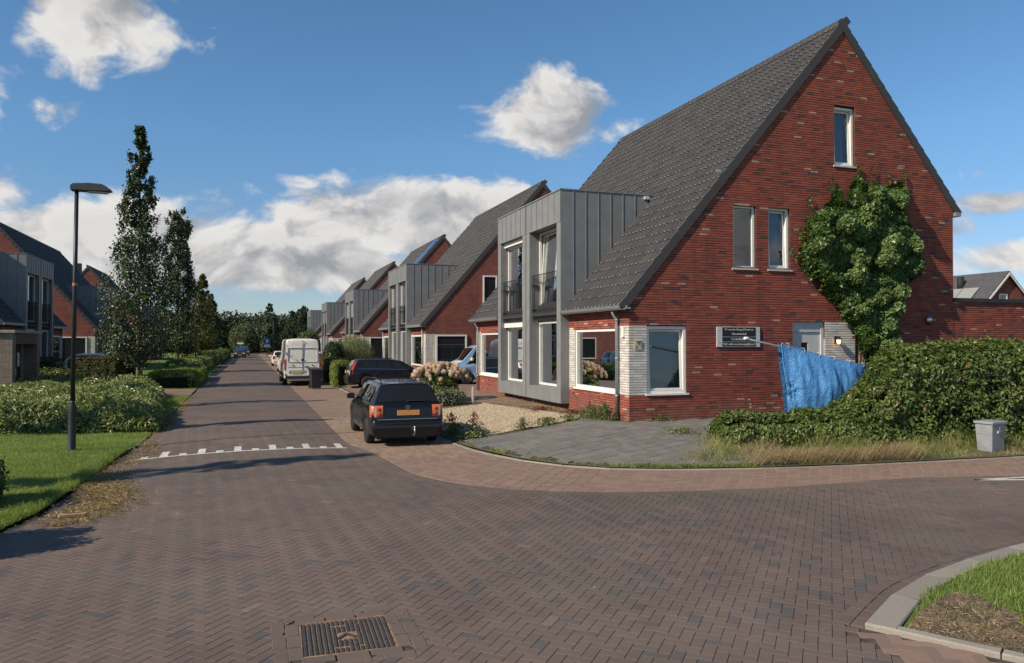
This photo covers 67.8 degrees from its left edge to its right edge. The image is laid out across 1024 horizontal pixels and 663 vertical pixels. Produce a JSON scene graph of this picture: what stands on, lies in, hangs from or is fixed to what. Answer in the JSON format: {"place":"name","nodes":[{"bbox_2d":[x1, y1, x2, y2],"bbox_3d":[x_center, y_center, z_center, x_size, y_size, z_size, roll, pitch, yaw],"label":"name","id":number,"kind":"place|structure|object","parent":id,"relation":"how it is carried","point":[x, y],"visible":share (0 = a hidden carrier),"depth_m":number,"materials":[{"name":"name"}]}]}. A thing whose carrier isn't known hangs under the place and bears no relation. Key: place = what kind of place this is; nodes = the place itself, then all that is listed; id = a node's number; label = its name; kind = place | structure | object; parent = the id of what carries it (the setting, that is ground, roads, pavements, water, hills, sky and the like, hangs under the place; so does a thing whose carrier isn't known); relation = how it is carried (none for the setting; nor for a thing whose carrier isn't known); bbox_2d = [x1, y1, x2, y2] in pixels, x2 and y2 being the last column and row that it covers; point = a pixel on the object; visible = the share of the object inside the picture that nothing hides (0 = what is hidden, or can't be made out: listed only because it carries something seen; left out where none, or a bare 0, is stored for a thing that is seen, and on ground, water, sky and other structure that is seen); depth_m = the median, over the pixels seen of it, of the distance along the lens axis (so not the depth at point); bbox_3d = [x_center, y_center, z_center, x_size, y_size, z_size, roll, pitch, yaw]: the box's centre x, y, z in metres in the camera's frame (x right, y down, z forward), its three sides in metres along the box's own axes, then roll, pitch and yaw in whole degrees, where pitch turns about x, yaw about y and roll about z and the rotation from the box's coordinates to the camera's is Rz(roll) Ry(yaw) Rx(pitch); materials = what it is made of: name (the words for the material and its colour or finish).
{"place":"outdoors","nodes":[
{"label":"outdoors","id":0,"kind":"place"},
{"bbox_2d":[0,445,128,529],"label":"long grass","id":1,"kind":"structure","parent":0,"point":[53,494],"depth_m":11.81,"materials":[{"name":"plant"}]},
{"bbox_2d":[0,353,232,528],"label":"lawn","id":2,"kind":"structure","parent":0,"point":[157,365],"depth_m":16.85,"materials":[{"name":"green plant"}]},
{"bbox_2d":[0,456,9,499],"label":"shrub","id":3,"kind":"object","parent":2,"relation":"on","point":[2,478],"visible":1,"depth_m":11.26,"materials":[{"name":"green plant"}]},
{"bbox_2d":[0,330,42,384],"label":"brick outbuilding","id":4,"kind":"structure","parent":2,"relation":"on","point":[19,353],"depth_m":32.71,"materials":[{"name":"brick"}]},
{"bbox_2d":[15,344,20,379],"bbox_3d":[-21.537,1.686,33.114,0.050,2.260,1.020,0,-1,-19],"label":"door","id":5,"kind":"structure","parent":4,"relation":"in","point":[18,346],"depth_m":33.28,"materials":[{"name":"metal"}]},
{"bbox_2d":[39,356,64,370],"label":"hedge","id":6,"kind":"object","parent":2,"relation":"on","point":[46,363],"visible":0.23,"depth_m":40.06,"materials":[{"name":"green plant"}]},
{"bbox_2d":[39,367,85,379],"bbox_3d":[-21.865,2.293,36.057,3.478,1.293,1.871,0,-1,-19],"label":"shrub","id":7,"kind":"object","parent":2,"relation":"on","point":[51,373],"visible":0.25,"depth_m":35.83,"materials":[{"name":"green plant"}]},
{"bbox_2d":[0,373,166,434],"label":"laurel bed","id":8,"kind":"object","parent":2,"relation":"on","point":[35,405],"visible":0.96,"depth_m":20.79,"materials":[{"name":"green plant"}]},
{"bbox_2d":[67,183,112,450],"bbox_3d":[-9.339,-0.278,16.824,0.810,5.995,0.280,1,-1,-19],"label":"street lamp","id":9,"kind":"object","parent":2,"relation":"on","point":[93,188],"visible":0.94,"depth_m":16.69,"materials":[{"name":"metal"}]},
{"bbox_2d":[2,396,196,526],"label":"grass clippings","id":10,"kind":"object","parent":2,"relation":"on","point":[100,491],"depth_m":12.18,"materials":[{"name":"plant"}]},
{"bbox_2d":[67,355,135,379],"bbox_3d":[-21.449,2.102,40.041,2.974,1.723,2.847,0,-1,-7],"label":"hedge","id":11,"kind":"object","parent":2,"relation":"on","point":[92,365],"visible":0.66,"depth_m":38.82,"materials":[{"name":"green plant"}]},
{"bbox_2d":[93,123,182,377],"bbox_3d":[-19.187,-3.896,39.075,4.130,13.592,4.353,0,-1,-19],"label":"street tree","id":12,"kind":"object","parent":2,"relation":"on","point":[147,245],"visible":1,"depth_m":38.75,"materials":[{"name":"green plant"}]},
{"bbox_2d":[164,395,185,413],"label":"grass","id":13,"kind":"structure","parent":2,"relation":"on","point":[169,402],"depth_m":30.09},
{"bbox_2d":[144,363,209,387],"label":"shrubs","id":14,"kind":"object","parent":2,"relation":"on","point":[188,376],"visible":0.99,"depth_m":40.08,"materials":[{"name":"green plant"}]},
{"bbox_2d":[151,207,206,364],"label":"street tree","id":15,"kind":"object","parent":2,"relation":"on","point":[181,230],"visible":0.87,"depth_m":58.54,"materials":[{"name":"green plant"}]},
{"bbox_2d":[163,354,215,369],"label":"shrubs","id":16,"kind":"object","parent":2,"relation":"on","point":[208,360],"visible":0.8,"depth_m":57.49,"materials":[{"name":"green plant"}]},
{"bbox_2d":[178,247,203,355],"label":"street tree","id":17,"kind":"object","parent":2,"relation":"on","point":[189,250],"visible":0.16,"depth_m":78.42,"materials":[{"name":"green plant"}]},
{"bbox_2d":[185,273,221,353],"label":"street tree","id":18,"kind":"object","parent":2,"relation":"on","point":[204,303],"visible":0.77,"depth_m":95.93,"materials":[{"name":"green plant"}]},
{"bbox_2d":[200,294,222,350],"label":"street tree","id":19,"kind":"object","parent":2,"relation":"on","point":[216,320],"visible":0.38,"depth_m":114.39,"materials":[{"name":"green plant"}]},
{"bbox_2d":[197,347,230,364],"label":"shrubs","id":20,"kind":"object","parent":2,"relation":"on","point":[221,355],"visible":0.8,"depth_m":84.31,"materials":[{"name":"green plant"}]},
{"bbox_2d":[164,389,195,394],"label":"path","id":21,"kind":"structure","parent":0,"point":[178,391],"depth_m":36.27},
{"bbox_2d":[464,390,557,407],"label":"front path","id":22,"kind":"structure","parent":0,"point":[481,396],"depth_m":28.33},
{"bbox_2d":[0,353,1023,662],"bbox_3d":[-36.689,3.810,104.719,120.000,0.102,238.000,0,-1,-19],"label":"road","id":23,"kind":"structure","parent":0,"point":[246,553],"depth_m":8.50,"materials":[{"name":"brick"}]},
{"bbox_2d":[139,443,342,459],"bbox_3d":[-5.872,2.602,16.725,4.331,0.064,0.836,0,-1,-25],"label":"ramp marking","id":24,"kind":"object","parent":23,"relation":"on","point":[239,448],"visible":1,"depth_m":16.57,"materials":[{"name":"white paint"}]},
{"bbox_2d":[276,339,320,384],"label":"delivery van","id":25,"kind":"object","parent":23,"relation":"on","point":[299,358],"visible":0.79,"depth_m":41.91,"materials":[{"name":"white paint"}]},
{"bbox_2d":[299,615,397,657],"bbox_3d":[-1.364,2.528,6.281,0.744,0.054,0.744,0,-1,-17],"label":"drain grate","id":26,"kind":"object","parent":23,"relation":"on","point":[327,638],"visible":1,"depth_m":6.26,"materials":[{"name":"metal"}]},
{"bbox_2d":[0,353,1023,650],"bbox_3d":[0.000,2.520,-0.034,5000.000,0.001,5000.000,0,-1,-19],"label":"ground","id":27,"kind":"structure","parent":0,"point":[42,511],"depth_m":15.38,"materials":[{"name":"concrete"}]},
{"bbox_2d":[0,252,67,363],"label":"brick house","id":28,"kind":"structure","parent":27,"relation":"on","point":[26,289],"depth_m":42.02,"materials":[{"name":"metal"}]},
{"bbox_2d":[27,274,34,321],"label":"window","id":29,"kind":"structure","parent":28,"relation":"in","point":[31,279],"depth_m":42.59,"materials":[{"name":"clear glass"}]},
{"bbox_2d":[42,330,47,359],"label":"window","id":30,"kind":"structure","parent":28,"relation":"in","point":[45,332],"depth_m":45.62,"materials":[{"name":"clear glass"}]},
{"bbox_2d":[42,279,48,322],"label":"window","id":31,"kind":"structure","parent":28,"relation":"in","point":[45,283],"depth_m":45.57,"materials":[{"name":"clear glass"}]},
{"bbox_2d":[53,336,60,362],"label":"window","id":32,"kind":"structure","parent":28,"relation":"in","point":[56,339],"depth_m":48.61,"materials":[{"name":"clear glass"}]},
{"bbox_2d":[0,222,132,360],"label":"brick house","id":33,"kind":"structure","parent":27,"relation":"on","point":[12,240],"depth_m":62.19,"materials":[{"name":"tile"}]},
{"bbox_2d":[62,337,86,360],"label":"window","id":34,"kind":"structure","parent":33,"relation":"in","point":[81,342],"depth_m":60.20,"materials":[{"name":"glass"}]},
{"bbox_2d":[77,263,161,359],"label":"brick house","id":35,"kind":"structure","parent":27,"relation":"on","point":[90,275],"depth_m":95.41,"materials":[{"name":"tile"}]},
{"bbox_2d":[161,310,305,352],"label":"wood","id":36,"kind":"object","parent":27,"relation":"on","point":[230,322],"visible":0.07,"depth_m":165.82,"materials":[{"name":"green plant"}]},
{"bbox_2d":[227,321,266,353],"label":"willow bush","id":37,"kind":"object","parent":27,"relation":"on","point":[246,334],"visible":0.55,"depth_m":153.28,"materials":[{"name":"green plant"}]},
{"bbox_2d":[307,277,365,354],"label":"brick house","id":38,"kind":"structure","parent":27,"relation":"on","point":[314,319],"depth_m":113.61,"materials":[{"name":"tile"}]},
{"bbox_2d":[319,261,397,353],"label":"brick house","id":39,"kind":"structure","parent":27,"relation":"on","point":[333,319],"depth_m":91.06,"materials":[{"name":"tile"}]},
{"bbox_2d":[340,234,450,359],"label":"brick house","id":40,"kind":"structure","parent":27,"relation":"on","point":[366,313],"depth_m":68.34,"materials":[{"name":"tile"}]},
{"bbox_2d":[370,337,381,357],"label":"window","id":41,"kind":"structure","parent":40,"relation":"in","point":[376,342],"depth_m":65.10,"materials":[{"name":"glass"}]},
{"bbox_2d":[258,353,1023,491],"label":"footway","id":42,"kind":"structure","parent":27,"relation":"on","point":[439,459],"depth_m":14.18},
{"bbox_2d":[255,303,282,354],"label":"pointed tree","id":43,"kind":"object","parent":42,"relation":"on","point":[267,328],"visible":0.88,"depth_m":144.27,"materials":[{"name":"green plant"}]},
{"bbox_2d":[308,368,322,387],"bbox_3d":[-10.124,2.403,39.214,0.620,1.048,0.827,0,-1,-27],"label":"wheelie bin","id":44,"kind":"object","parent":42,"relation":"on","point":[315,377],"visible":1,"depth_m":38.95,"materials":[{"name":"plastic"}]},
{"bbox_2d":[329,359,349,385],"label":"hedge","id":45,"kind":"object","parent":42,"relation":"on","point":[337,373],"visible":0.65,"depth_m":40.91,"materials":[{"name":"green plant"}]},
{"bbox_2d":[347,375,442,442],"bbox_3d":[-3.117,1.874,19.708,2.090,1.623,4.855,0,-1,-19],"label":"estate car","id":46,"kind":"object","parent":42,"relation":"on","point":[390,408],"visible":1,"depth_m":17.76,"materials":[{"name":"black paint"}]},
{"bbox_2d":[270,352,1023,467],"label":"front yard","id":47,"kind":"structure","parent":27,"relation":"on","point":[458,439],"depth_m":15.92,"materials":[{"name":"gravel"}]},
{"bbox_2d":[281,310,298,341],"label":"pointed tree","id":48,"kind":"object","parent":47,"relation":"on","point":[288,331],"visible":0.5,"depth_m":153.14,"materials":[{"name":"green plant"}]},
{"bbox_2d":[289,305,308,338],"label":"pointed tree","id":49,"kind":"object","parent":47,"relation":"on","point":[299,324],"visible":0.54,"depth_m":151.65,"materials":[{"name":"green plant"}]},
{"bbox_2d":[297,328,320,354],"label":"shrub","id":50,"kind":"object","parent":47,"relation":"on","point":[311,334],"visible":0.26,"depth_m":70.28,"materials":[{"name":"green plant"}]},
{"bbox_2d":[319,355,344,382],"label":"hedge","id":51,"kind":"object","parent":47,"relation":"on","point":[326,360],"visible":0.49,"depth_m":46.15,"materials":[{"name":"green plant"}]},
{"bbox_2d":[321,341,344,357],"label":"shrub","id":52,"kind":"object","parent":47,"relation":"on","point":[331,348],"visible":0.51,"depth_m":56.84,"materials":[{"name":"green plant"}]},
{"bbox_2d":[336,335,375,361],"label":"willow shrub","id":53,"kind":"object","parent":47,"relation":"on","point":[352,349],"visible":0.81,"depth_m":59.09,"materials":[{"name":"green plant"}]},
{"bbox_2d":[338,379,476,393],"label":"brick driveway","id":54,"kind":"structure","parent":47,"relation":"on","point":[355,388],"depth_m":37.03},
{"bbox_2d":[343,357,416,385],"bbox_3d":[-6.225,2.121,39.488,4.750,1.543,2.140,0,-1,-19],"label":"estate car","id":55,"kind":"object","parent":54,"relation":"on","point":[360,371],"visible":0.58,"depth_m":38.48,"materials":[{"name":"blue paint"}]},
{"bbox_2d":[442,345,476,383],"bbox_3d":[-1.188,1.634,38.345,4.782,1.945,2.180,0,-1,-19],"label":"passenger van","id":56,"kind":"object","parent":54,"relation":"on","point":[466,358],"visible":0.24,"depth_m":37.17,"materials":[{"name":"blue paint"}]},
{"bbox_2d":[411,361,471,393],"bbox_3d":[-2.598,1.844,27.892,2.254,1.528,2.074,0,-1,-19],"label":"hydrangea","id":57,"kind":"object","parent":47,"relation":"on","point":[435,375],"visible":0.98,"depth_m":27.33,"materials":[{"name":"beige plant"}]},
{"bbox_2d":[435,387,469,406],"bbox_3d":[-2.160,2.278,26.710,1.505,0.694,0.752,1,-1,-36],"label":"variegated shrub","id":58,"kind":"object","parent":47,"relation":"on","point":[453,397],"visible":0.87,"depth_m":26.53,"materials":[{"name":"green plant"}]},
{"bbox_2d":[378,180,550,367],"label":"brick house","id":59,"kind":"structure","parent":47,"relation":"on","point":[433,308],"depth_m":45.16,"materials":[{"name":"tile"}]},
{"bbox_2d":[401,331,404,362],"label":"window","id":60,"kind":"structure","parent":59,"relation":"in","point":[402,332],"depth_m":47.96,"materials":[{"name":"white glass"}]},
{"bbox_2d":[401,282,405,323],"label":"window","id":61,"kind":"structure","parent":59,"relation":"in","point":[403,286],"depth_m":48.27,"materials":[{"name":"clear glass"}]},
{"bbox_2d":[412,335,420,365],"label":"window","id":62,"kind":"structure","parent":59,"relation":"in","point":[416,339],"depth_m":44.35,"materials":[{"name":"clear glass"}]},
{"bbox_2d":[436,335,466,361],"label":"window","id":63,"kind":"structure","parent":59,"relation":"in","point":[448,347],"depth_m":42.65,"materials":[{"name":"glass"}]},
{"bbox_2d":[483,275,496,302],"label":"window","id":64,"kind":"structure","parent":59,"relation":"in","point":[489,282],"depth_m":43.45,"materials":[{"name":"white glass"}]},
{"bbox_2d":[442,404,578,437],"bbox_3d":[-0.701,2.521,22.609,3.855,0.296,7.200,0,-1,-19],"label":"gravel bed","id":65,"kind":"object","parent":47,"relation":"on","point":[495,419],"visible":0.7,"depth_m":22.09,"materials":[{"name":"gravel"}]},
{"bbox_2d":[439,422,471,438],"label":"weed","id":66,"kind":"object","parent":65,"relation":"on","point":[454,431],"visible":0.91,"depth_m":19.00,"materials":[{"name":"green plant"}]},
{"bbox_2d":[458,411,491,435],"bbox_3d":[-0.944,2.275,18.901,0.794,0.639,0.677,0,-1,-19],"label":"weed","id":67,"kind":"object","parent":65,"relation":"on","point":[473,420],"visible":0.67,"depth_m":18.86,"materials":[{"name":"plant"}]},
{"bbox_2d":[482,403,581,415],"bbox_3d":[0.414,2.445,23.647,0.129,0.188,6.016,0,-1,-29],"label":"edging","id":68,"kind":"object","parent":47,"relation":"on","point":[541,411],"visible":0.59,"depth_m":23.37,"materials":[{"name":"concrete"}]},
{"bbox_2d":[487,397,593,416],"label":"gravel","id":69,"kind":"structure","parent":47,"relation":"on","point":[523,405],"depth_m":25.14,"materials":[{"name":"gravel"}]},
{"bbox_2d":[527,416,570,426],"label":"weed","id":70,"kind":"object","parent":47,"relation":"on","point":[546,420],"visible":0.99,"depth_m":19.96,"materials":[{"name":"green plant"}]},
{"bbox_2d":[558,404,607,417],"bbox_3d":[2.223,2.183,21.181,1.365,0.389,1.364,-1,-1,37],"label":"weed","id":71,"kind":"object","parent":47,"relation":"on","point":[590,408],"visible":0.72,"depth_m":21.02,"materials":[{"name":"green plant"}]},
{"bbox_2d":[468,16,961,421],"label":"brick house","id":72,"kind":"structure","parent":47,"relation":"on","point":[669,239],"depth_m":22.24,"materials":[{"name":"brick"}]},
{"bbox_2d":[479,333,497,377],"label":"window","id":73,"kind":"structure","parent":72,"relation":"in","point":[489,341],"depth_m":31.44,"materials":[{"name":"white glass"}]},
{"bbox_2d":[508,327,521,381],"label":"window","id":74,"kind":"structure","parent":72,"relation":"in","point":[514,334],"depth_m":28.37,"materials":[{"name":"white glass"}]},
{"bbox_2d":[508,244,521,310],"bbox_3d":[0.285,-1.944,27.910,0.070,2.440,2.400,0,-1,-19],"label":"window","id":75,"kind":"structure","parent":72,"relation":"in","point":[514,253],"depth_m":28.60,"materials":[{"name":"white glass"}]},
{"bbox_2d":[539,321,556,386],"bbox_3d":[1.367,0.721,24.968,0.070,2.130,2.400,0,-1,-19],"label":"window","id":76,"kind":"structure","parent":72,"relation":"in","point":[548,329],"depth_m":25.44,"materials":[{"name":"white glass"}]},
{"bbox_2d":[539,228,556,304],"bbox_3d":[1.420,-2.063,25.024,0.183,2.600,2.400,0,-1,-19],"label":"window","id":77,"kind":"structure","parent":72,"relation":"in","point":[550,240],"depth_m":25.64,"materials":[{"name":"white glass"}]},
{"bbox_2d":[573,328,618,394],"bbox_3d":[2.416,0.811,21.790,0.170,1.795,2.930,0,-1,-19],"label":"window","id":78,"kind":"structure","parent":72,"relation":"in","point":[595,348],"depth_m":21.87,"materials":[{"name":"white glass"}]},
{"bbox_2d":[645,326,688,395],"bbox_3d":[4.092,0.776,20.287,1.300,1.825,0.246,0,-1,-19],"label":"window","id":79,"kind":"structure","parent":72,"relation":"in","point":[681,390],"depth_m":20.38,"materials":[{"name":"white wood"}]},
{"bbox_2d":[716,327,759,346],"bbox_3d":[6.223,0.147,20.925,1.400,0.550,0.041,0,-1,-19],"label":"company sign","id":80,"kind":"object","parent":72,"relation":"attached to","point":[730,336],"visible":0.98,"depth_m":20.89,"materials":[{"name":"silver metal"}]},
{"bbox_2d":[732,206,758,269],"bbox_3d":[6.422,-2.598,21.136,0.850,1.795,0.220,0,-1,-19],"label":"window","id":81,"kind":"structure","parent":72,"relation":"in","point":[737,207],"depth_m":21.25,"materials":[{"name":"white wood"}]},
{"bbox_2d":[743,337,780,347],"bbox_3d":[7.575,1.333,19.204,4.105,2.392,0.116,0,-1,-19],"label":"pole","id":82,"kind":"object","parent":72,"relation":"attached to","point":[758,341],"visible":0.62,"depth_m":18.67,"materials":[{"name":"metal"}]},
{"bbox_2d":[777,343,874,415],"bbox_3d":[8.091,1.334,19.255,3.032,2.092,0.590,0,-1,-19],"label":"tarpaulin","id":83,"kind":"object","parent":82,"relation":"hanging from","point":[814,380],"visible":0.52,"depth_m":18.90,"materials":[{"name":"plastic"}]},
{"bbox_2d":[767,208,792,271],"bbox_3d":[7.505,-2.592,21.553,0.830,1.795,0.293,0,-1,-19],"label":"window","id":84,"kind":"structure","parent":72,"relation":"in","point":[784,227],"depth_m":21.64,"materials":[{"name":"white wood"}]},
{"bbox_2d":[793,322,823,355],"bbox_3d":[8.448,1.034,21.838,1.130,2.680,0.100,0,-1,-19],"label":"door","id":85,"kind":"structure","parent":72,"relation":"in","point":[809,336],"depth_m":21.88,"materials":[{"name":"white glass"}]},
{"bbox_2d":[833,107,856,168],"bbox_3d":[9.697,-5.672,22.354,0.850,1.775,0.276,0,-1,-19],"label":"window","id":86,"kind":"structure","parent":72,"relation":"in","point":[848,113],"depth_m":22.45,"materials":[{"name":"white wood"}]},
{"bbox_2d":[789,164,926,374],"bbox_3d":[10.300,-1.216,21.969,5.022,7.447,0.819,0,-1,-19],"label":"ivy","id":87,"kind":"object","parent":72,"relation":"attached to","point":[850,241],"visible":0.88,"depth_m":21.93,"materials":[{"name":"green plant"}]},
{"bbox_2d":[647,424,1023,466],"bbox_3d":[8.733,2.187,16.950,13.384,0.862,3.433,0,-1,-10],"label":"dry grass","id":88,"kind":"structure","parent":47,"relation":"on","point":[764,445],"depth_m":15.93,"materials":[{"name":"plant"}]},
{"bbox_2d":[649,423,1023,465],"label":"long grass","id":89,"kind":"structure","parent":47,"relation":"on","point":[819,443],"depth_m":16.13,"materials":[{"name":"plant"}]},
{"bbox_2d":[737,441,942,465],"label":"dry grass","id":90,"kind":"structure","parent":47,"relation":"on","point":[789,455],"depth_m":15.05,"materials":[{"name":"plant"}]},
{"bbox_2d":[704,330,1023,448],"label":"hedge","id":91,"kind":"object","parent":47,"relation":"on","point":[949,389],"visible":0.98,"depth_m":17.07,"materials":[{"name":"green plant"}]},
{"bbox_2d":[953,298,1023,357],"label":"brick annex","id":92,"kind":"object","parent":47,"relation":"on","point":[998,318],"visible":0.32,"depth_m":24.07,"materials":[{"name":"brick"}]},
{"bbox_2d":[953,271,1023,299],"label":"house","id":93,"kind":"structure","parent":47,"relation":"on","point":[1000,285],"depth_m":62.19,"materials":[{"name":"tile"}]},
{"bbox_2d":[973,419,1006,451],"bbox_3d":[10.349,2.287,16.468,0.536,0.710,0.424,0,-1,-27],"label":"bin","id":94,"kind":"object","parent":47,"relation":"on","point":[990,435],"visible":0.96,"depth_m":16.34,"materials":[{"name":"grey plastic"}]},
{"bbox_2d":[323,380,1023,470],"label":"kerb","id":95,"kind":"structure","parent":27,"relation":"on","point":[483,452],"depth_m":14.88,"materials":[{"name":"concrete"}]},
{"bbox_2d":[857,631,1014,662],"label":"red footpath","id":96,"kind":"structure","parent":27,"relation":"on","point":[908,651],"depth_m":5.95,"materials":[{"name":"brick"}]},
{"bbox_2d":[865,543,1023,662],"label":"kerb","id":97,"kind":"structure","parent":27,"relation":"on","point":[892,613],"depth_m":6.68,"materials":[{"name":"concrete"}]},
{"bbox_2d":[903,553,1023,649],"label":"grass corner","id":98,"kind":"object","parent":27,"relation":"on","point":[912,616],"depth_m":7.31,"materials":[{"name":"plant"}]},
{"bbox_2d":[907,592,1023,652],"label":"bare earth","id":99,"kind":"structure","parent":98,"relation":"on","point":[978,621],"depth_m":6.43,"materials":[{"name":"soil"}]},
{"bbox_2d":[915,550,1023,643],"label":"grass","id":100,"kind":"structure","parent":99,"relation":"on","point":[1008,573],"depth_m":7.31,"materials":[{"name":"plant"}]},
{"bbox_2d":[0,0,1023,318],"label":"sky","id":101,"kind":"structure","parent":0,"point":[309,147],"materials":[{"name":"blue"}]},
{"bbox_2d":[460,418,799,467],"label":"slab driveway","id":102,"kind":"structure","parent":0,"point":[635,440],"depth_m":16.82,"materials":[{"name":"concrete"}]},
{"bbox_2d":[456,425,491,439],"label":"weed","id":103,"kind":"object","parent":102,"relation":"on","point":[475,433],"visible":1,"depth_m":18.41,"materials":[{"name":"green plant"}]},
{"bbox_2d":[475,418,702,463],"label":"tufts","id":104,"kind":"object","parent":102,"relation":"on","point":[621,442],"visible":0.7,"depth_m":17.40,"materials":[{"name":"green plant"}]},
{"bbox_2d":[580,403,626,421],"bbox_3d":[2.658,2.133,20.322,1.703,0.472,1.160,0,-1,-19],"label":"weed","id":105,"kind":"object","parent":102,"relation":"on","point":[605,416],"visible":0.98,"depth_m":20.20,"materials":[{"name":"green plant"}]},
{"bbox_2d":[462,442,758,467],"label":"kerb grass","id":106,"kind":"structure","parent":102,"relation":"on","point":[738,464],"depth_m":14.53,"materials":[{"name":"plant"}]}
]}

